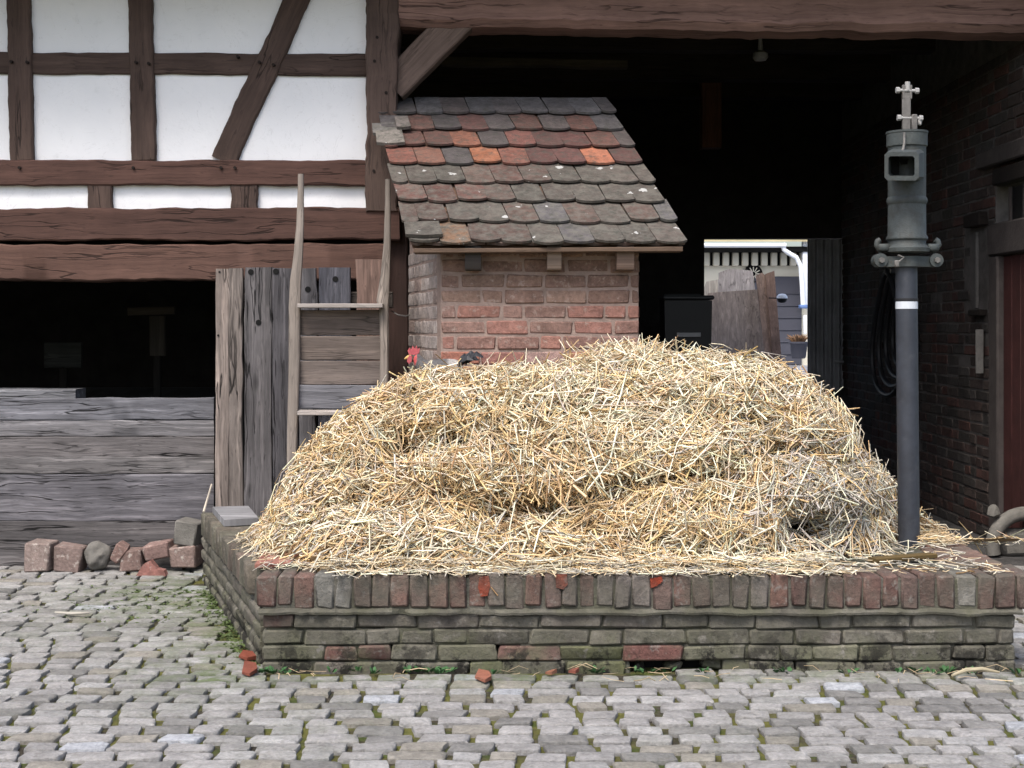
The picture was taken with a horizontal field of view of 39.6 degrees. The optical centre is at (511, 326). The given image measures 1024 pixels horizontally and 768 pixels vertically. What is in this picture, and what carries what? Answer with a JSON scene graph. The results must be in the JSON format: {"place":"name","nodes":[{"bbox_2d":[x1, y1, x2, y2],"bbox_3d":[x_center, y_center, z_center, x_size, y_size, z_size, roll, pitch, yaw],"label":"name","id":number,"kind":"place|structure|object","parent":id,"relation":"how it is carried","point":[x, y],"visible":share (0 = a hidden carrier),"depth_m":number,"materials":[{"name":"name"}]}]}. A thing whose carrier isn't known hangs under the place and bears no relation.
{"place":"outdoors","nodes":[
{"label":"outdoors","id":0,"kind":"place"},
{"bbox_2d":[0,565,1023,767],"bbox_3d":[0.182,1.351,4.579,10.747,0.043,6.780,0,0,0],"label":"cobblestone paving","id":1,"kind":"structure","parent":0,"point":[84,742],"depth_m":4.98,"materials":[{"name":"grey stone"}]},
{"bbox_2d":[24,538,58,571],"bbox_3d":[-2.583,1.261,7.819,0.157,0.168,0.147,0,0,10],"label":"loose brick","id":2,"kind":"object","parent":1,"relation":"on","point":[38,555],"visible":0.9,"depth_m":7.75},
{"bbox_2d":[53,541,87,572],"bbox_3d":[-2.425,1.270,7.822,0.164,0.159,0.154,0,0,0],"label":"loose brick","id":3,"kind":"object","parent":1,"relation":"on","point":[69,557],"visible":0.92,"depth_m":7.75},
{"bbox_2d":[54,611,89,614],"bbox_3d":[-2.032,1.322,6.557,0.167,0.016,0.034,0,0,5],"label":"stick","id":4,"kind":"object","parent":1,"relation":"on","point":[73,613],"visible":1,"depth_m":6.55,"materials":[{"name":"brown wood"}]},
{"bbox_2d":[84,541,111,569],"bbox_3d":[-2.272,1.255,7.796,0.157,0.159,0.146,0,0,0],"label":"stone","id":5,"kind":"object","parent":1,"relation":"on","point":[97,555],"visible":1,"depth_m":7.75,"materials":[{"name":"grey stone"}]},
{"bbox_2d":[3,570,259,665],"bbox_3d":[-1.812,1.337,6.726,1.640,0.014,2.235,0,0,0],"label":"moss","id":6,"kind":"object","parent":1,"relation":"on","point":[213,602],"visible":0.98,"depth_m":6.67,"materials":[{"name":"green plant"}]},
{"bbox_2d":[120,547,147,571],"bbox_3d":[-2.071,1.279,7.820,0.132,0.128,0.145,0,0,5],"label":"loose brick","id":7,"kind":"object","parent":1,"relation":"on","point":[132,558],"visible":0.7,"depth_m":7.75,"materials":[{"name":"brown brick"}]},
{"bbox_2d":[110,540,129,563],"bbox_3d":[-2.149,1.240,7.823,0.098,0.110,0.152,0,0,-5],"label":"loose brick","id":8,"kind":"object","parent":7,"relation":"on","point":[121,548],"visible":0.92,"depth_m":7.75,"materials":[{"name":"red brick"}]},
{"bbox_2d":[136,559,167,575],"bbox_3d":[-1.939,1.299,7.660,0.164,0.083,0.060,0,0,0],"label":"loose brick","id":9,"kind":"object","parent":1,"relation":"on","point":[151,568],"visible":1,"depth_m":7.63,"materials":[{"name":"red brick"}]},
{"bbox_2d":[169,543,202,567],"bbox_3d":[-1.790,1.255,7.819,0.155,0.126,0.151,0,0,8],"label":"loose brick","id":10,"kind":"object","parent":1,"relation":"on","point":[180,556],"visible":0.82,"depth_m":7.75,"materials":[{"name":"brown brick"}]},
{"bbox_2d":[142,538,174,560],"bbox_3d":[-1.938,1.228,7.821,0.168,0.111,0.148,0,0,0],"label":"loose brick","id":11,"kind":"object","parent":10,"relation":"on","point":[155,550],"visible":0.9,"depth_m":7.75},
{"bbox_2d":[173,517,202,545],"bbox_3d":[-1.772,1.130,7.822,0.152,0.148,0.150,0,0,6],"label":"loose block","id":12,"kind":"object","parent":10,"relation":"on","point":[187,531],"depth_m":7.75,"materials":[{"name":"stone"}]},
{"bbox_2d":[239,650,255,660],"bbox_3d":[-1.066,1.323,5.728,0.070,0.016,0.150,0,0,-16],"label":"tile shard","id":13,"kind":"object","parent":1,"relation":"on","point":[247,655],"visible":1,"depth_m":5.70,"materials":[{"name":"ceramic"}]},
{"bbox_2d":[242,660,256,675],"bbox_3d":[-1.013,1.322,5.509,0.057,0.018,0.211,0,0,-7],"label":"tile shard","id":14,"kind":"object","parent":1,"relation":"on","point":[249,668],"visible":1,"depth_m":5.48,"materials":[{"name":"ceramic"}]},
{"bbox_2d":[215,259,392,515],"bbox_3d":[-1.142,0.487,7.837,0.969,1.712,0.117,0,0,0],"label":"plank partition","id":15,"kind":"object","parent":1,"relation":"on","point":[263,300],"visible":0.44,"depth_m":7.79,"materials":[{"name":"grey wood"}]},
{"bbox_2d":[391,310,409,316],"bbox_3d":[-0.611,-0.070,7.774,0.010,0.038,0.278,0,0,-25],"label":"wire","id":16,"kind":"object","parent":15,"relation":"attached to","point":[400,315],"visible":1,"depth_m":7.75,"materials":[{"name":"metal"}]},
{"bbox_2d":[475,669,491,682],"bbox_3d":[-0.108,1.321,5.391,0.063,0.019,0.167,0,0,0],"label":"tile shard","id":17,"kind":"object","parent":1,"relation":"on","point":[484,676],"visible":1,"depth_m":5.36,"materials":[{"name":"ceramic"}]},
{"bbox_2d":[0,0,1023,387],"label":"half timbered barn","id":18,"kind":"structure","parent":1,"relation":"on","point":[158,152],"depth_m":8.22,"materials":[{"name":"paint"}]},
{"bbox_2d":[753,39,767,61],"bbox_3d":[1.746,-2.252,10.000,0.110,0.776,0.110,0,0,0],"label":"ceiling lamp","id":19,"kind":"object","parent":18,"relation":"hanging from","point":[760,54],"visible":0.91,"depth_m":9.97,"materials":[{"name":"black metal"}]},
{"bbox_2d":[372,97,686,372],"bbox_3d":[0.017,-0.003,7.640,1.679,2.690,1.449,0,0,0],"label":"brick hut","id":20,"kind":"object","parent":1,"relation":"on","point":[535,226],"visible":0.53,"depth_m":7.20,"materials":[{"name":"brick"}]},
{"bbox_2d":[545,669,556,674],"bbox_3d":[0.152,1.322,5.455,0.033,0.019,0.051,0,0,34],"label":"tile shard","id":21,"kind":"object","parent":1,"relation":"on","point":[552,672],"visible":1,"depth_m":5.44,"materials":[{"name":"ceramic"}]},
{"bbox_2d":[568,667,578,673],"bbox_3d":[0.239,1.322,5.475,0.035,0.018,0.050,0,0,28],"label":"tile shard","id":22,"kind":"object","parent":1,"relation":"on","point":[574,670],"visible":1,"depth_m":5.46,"materials":[{"name":"ceramic"}]},
{"bbox_2d":[201,512,1023,674],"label":"brick platform","id":23,"kind":"structure","parent":1,"relation":"on","point":[876,620],"depth_m":5.54,"materials":[{"name":"brown brick"}]},
{"bbox_2d":[202,484,212,511],"bbox_3d":[-1.611,0.909,7.525,0.013,0.136,0.158,0,0,4],"label":"stick","id":24,"kind":"object","parent":23,"relation":"on","point":[206,501],"visible":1,"depth_m":7.52,"materials":[{"name":"beige wood"}]},
{"bbox_2d":[212,506,258,525],"bbox_3d":[-1.383,0.949,7.138,0.182,0.032,0.525,0,0,-18],"label":"grey slab","id":25,"kind":"object","parent":23,"relation":"on","point":[234,515],"depth_m":7.02,"materials":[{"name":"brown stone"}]},
{"bbox_2d":[255,552,293,567],"bbox_3d":[-0.966,0.959,5.850,0.167,0.018,0.318,0,0,0],"label":"roof tile","id":26,"kind":"object","parent":23,"relation":"on","point":[275,561],"visible":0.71,"depth_m":5.75,"materials":[{"name":"ceramic"}]},
{"bbox_2d":[287,174,390,469],"bbox_3d":[-0.915,0.065,7.502,0.540,1.779,0.424,0,0,0],"label":"hand barrow","id":27,"kind":"object","parent":23,"relation":"on","point":[321,385],"visible":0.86,"depth_m":7.52,"materials":[{"name":"brown wood"}]},
{"bbox_2d":[227,333,1023,681],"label":"straw heap","id":28,"kind":"object","parent":23,"relation":"on","point":[637,457],"visible":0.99,"depth_m":5.99,"materials":[{"name":"beige plant"}]},
{"bbox_2d":[404,345,482,371],"bbox_3d":[-0.326,0.241,6.781,0.378,0.304,0.175,0,0,0],"label":"hen","id":29,"kind":"object","parent":28,"relation":"on","point":[468,357],"visible":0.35,"depth_m":6.75,"materials":[{"name":"white"}]},
{"bbox_2d":[868,552,936,562],"bbox_3d":[1.615,0.956,5.877,0.316,0.020,0.050,0,0,-24],"label":"wet board","id":30,"kind":"object","parent":23,"relation":"on","point":[917,556],"visible":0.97,"depth_m":5.86,"materials":[{"name":"brown wood"}]},
{"bbox_2d":[871,81,943,547],"bbox_3d":[1.758,-0.024,6.284,0.306,2.129,0.288,0,0,0],"label":"hand pump","id":31,"kind":"object","parent":23,"relation":"on","point":[905,166],"visible":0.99,"depth_m":6.29,"materials":[{"name":"metal"}]},
{"bbox_2d":[257,665,1020,673],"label":"weeds","id":32,"kind":"object","parent":1,"relation":"on","point":[438,670],"visible":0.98,"depth_m":5.50,"materials":[{"name":"green plant"}]},
{"bbox_2d":[951,667,999,676],"bbox_3d":[1.754,1.312,5.409,0.196,0.023,0.051,0,0,-9],"label":"stick","id":33,"kind":"object","parent":1,"relation":"on","point":[970,669],"visible":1,"depth_m":5.42,"materials":[{"name":"beige wood"}]},
{"bbox_2d":[0,388,1023,567],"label":"barn floor","id":34,"kind":"structure","parent":0,"point":[211,392],"depth_m":12.50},
{"bbox_2d":[0,388,85,398],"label":"trough board","id":35,"kind":"object","parent":34,"relation":"on","point":[74,393],"visible":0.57,"depth_m":8.40,"materials":[{"name":"grey wood"}]},
{"bbox_2d":[44,342,82,473],"bbox_3d":[-3.344,0.730,10.623,0.277,1.221,0.076,0,0,0],"label":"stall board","id":36,"kind":"object","parent":34,"relation":"on","point":[63,357],"visible":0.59,"depth_m":10.59,"materials":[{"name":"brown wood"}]},
{"bbox_2d":[0,397,215,566],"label":"plank fence","id":37,"kind":"object","parent":34,"relation":"on","point":[131,488],"visible":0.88,"depth_m":7.95,"materials":[{"name":"grey wood"}]},
{"bbox_2d":[127,307,174,436],"bbox_3d":[-2.536,0.600,10.018,0.330,1.479,0.066,0,0,0],"label":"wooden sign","id":38,"kind":"object","parent":34,"relation":"on","point":[157,329],"visible":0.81,"depth_m":9.99,"materials":[{"name":"brown wood"}]},
{"bbox_2d":[658,294,713,353],"bbox_3d":[1.402,0.411,11.495,0.410,1.357,0.430,0,0,0],"label":"rubbish bin","id":39,"kind":"object","parent":34,"relation":"on","point":[687,318],"visible":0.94,"depth_m":11.31,"materials":[{"name":"black plastic"}]},
{"bbox_2d":[841,39,1023,537],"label":"brick side wall","id":40,"kind":"structure","parent":34,"relation":"on","point":[967,102],"depth_m":9.64,"materials":[{"name":"brick"}]},
{"bbox_2d":[807,239,843,390],"bbox_3d":[2.892,-0.101,12.927,0.407,1.381,0.074,0,0,0],"label":"corrugated door","id":41,"kind":"structure","parent":40,"relation":"attached to","point":[825,361],"depth_m":12.94,"materials":[{"name":"black metal"}]},
{"bbox_2d":[870,268,918,397],"bbox_3d":[2.938,0.055,10.865,0.165,0.990,1.013,0,0,0],"label":"hose coil","id":42,"kind":"object","parent":40,"relation":"hanging from","point":[890,277],"visible":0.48,"depth_m":11.07,"materials":[{"name":"black rubber"}]},
{"bbox_2d":[975,329,983,373],"bbox_3d":[2.970,0.159,9.066,0.050,0.280,0.069,0,0,0],"label":"metal bracket","id":43,"kind":"object","parent":40,"relation":"attached to","point":[979,351],"visible":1,"depth_m":9.03,"materials":[{"name":"metal"}]},
{"bbox_2d":[1004,253,1023,527],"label":"door","id":44,"kind":"structure","parent":40,"relation":"in","point":[1013,264],"depth_m":8.50,"materials":[{"name":"red wood"}]},
{"bbox_2d":[1008,183,1023,220],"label":"window","id":45,"kind":"structure","parent":40,"relation":"in","point":[1015,194],"depth_m":8.48,"materials":[{"name":"glass"}]},
{"bbox_2d":[985,504,1023,556],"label":"guard stone","id":46,"kind":"object","parent":34,"relation":"on","point":[1003,522],"visible":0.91,"depth_m":8.26,"materials":[{"name":"grey stone"}]},
{"bbox_2d":[704,242,801,245],"label":"sky","id":47,"kind":"structure","parent":0,"point":[787,243],"materials":[{"name":"white"}]},
{"bbox_2d":[786,365,806,373],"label":"back yard","id":48,"kind":"structure","parent":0,"point":[798,366],"depth_m":19.00,"materials":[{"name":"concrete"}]},
{"bbox_2d":[704,280,717,294],"bbox_3d":[2.106,0.125,14.985,0.190,1.252,0.170,0,0,0],"label":"leaning sheet","id":49,"kind":"object","parent":48,"relation":"on","point":[711,286],"visible":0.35,"depth_m":15.04,"materials":[{"name":"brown wood"}]},
{"bbox_2d":[708,289,764,359],"bbox_3d":[2.294,0.139,14.535,0.648,1.043,0.270,0,0,0],"label":"leaning sheet","id":50,"kind":"object","parent":48,"relation":"on","point":[736,321],"visible":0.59,"depth_m":14.57,"materials":[{"name":"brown wood"}]},
{"bbox_2d":[718,269,754,291],"bbox_3d":[2.363,0.046,14.860,0.451,1.302,0.220,0,0,0],"label":"leaning sheet","id":51,"kind":"object","parent":48,"relation":"on","point":[734,280],"visible":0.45,"depth_m":14.93,"materials":[{"name":"grey wood"}]},
{"bbox_2d":[704,240,806,364],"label":"cream house","id":52,"kind":"structure","parent":48,"relation":"on","point":[787,265],"depth_m":19.95,"materials":[{"name":"white paint"}]},
{"bbox_2d":[745,265,762,282],"bbox_3d":[3.388,-0.737,19.973,0.266,0.266,0.043,0,0,0],"label":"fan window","id":53,"kind":"structure","parent":52,"relation":"in","point":[756,270],"depth_m":19.96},
{"bbox_2d":[754,276,801,364],"bbox_3d":[3.735,-0.081,19.974,0.660,1.242,0.061,0,0,0],"label":"garage door","id":54,"kind":"structure","parent":52,"relation":"in","point":[789,314],"depth_m":19.95,"materials":[{"name":"grey wood"}]},
{"bbox_2d":[756,273,772,360],"bbox_3d":[2.572,0.050,14.398,0.101,1.203,0.404,0,0,-8],"label":"leaning board","id":55,"kind":"object","parent":48,"relation":"on","point":[763,302],"visible":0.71,"depth_m":14.45,"materials":[{"name":"brown wood"}]},
{"bbox_2d":[769,294,787,302],"bbox_3d":[2.671,-0.280,14.225,0.182,0.093,0.111,0,0,44],"label":"wall lamp","id":56,"kind":"object","parent":55,"relation":"attached to","point":[781,298],"visible":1,"depth_m":14.16,"materials":[{"name":"white metal"}]},
{"bbox_2d":[765,271,781,364],"bbox_3d":[2.650,0.033,14.365,0.095,1.207,0.426,0,0,-3],"label":"leaning board","id":57,"kind":"object","parent":48,"relation":"on","point":[773,310],"visible":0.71,"depth_m":14.41,"materials":[{"name":"brown wood"}]},
{"bbox_2d":[787,334,806,358],"bbox_3d":[3.415,0.237,16.993,0.286,0.291,0.276,0,0,0],"label":"planter","id":58,"kind":"object","parent":48,"relation":"on","point":[798,345],"visible":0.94,"depth_m":16.92,"materials":[{"name":"grey plastic"}]}
]}

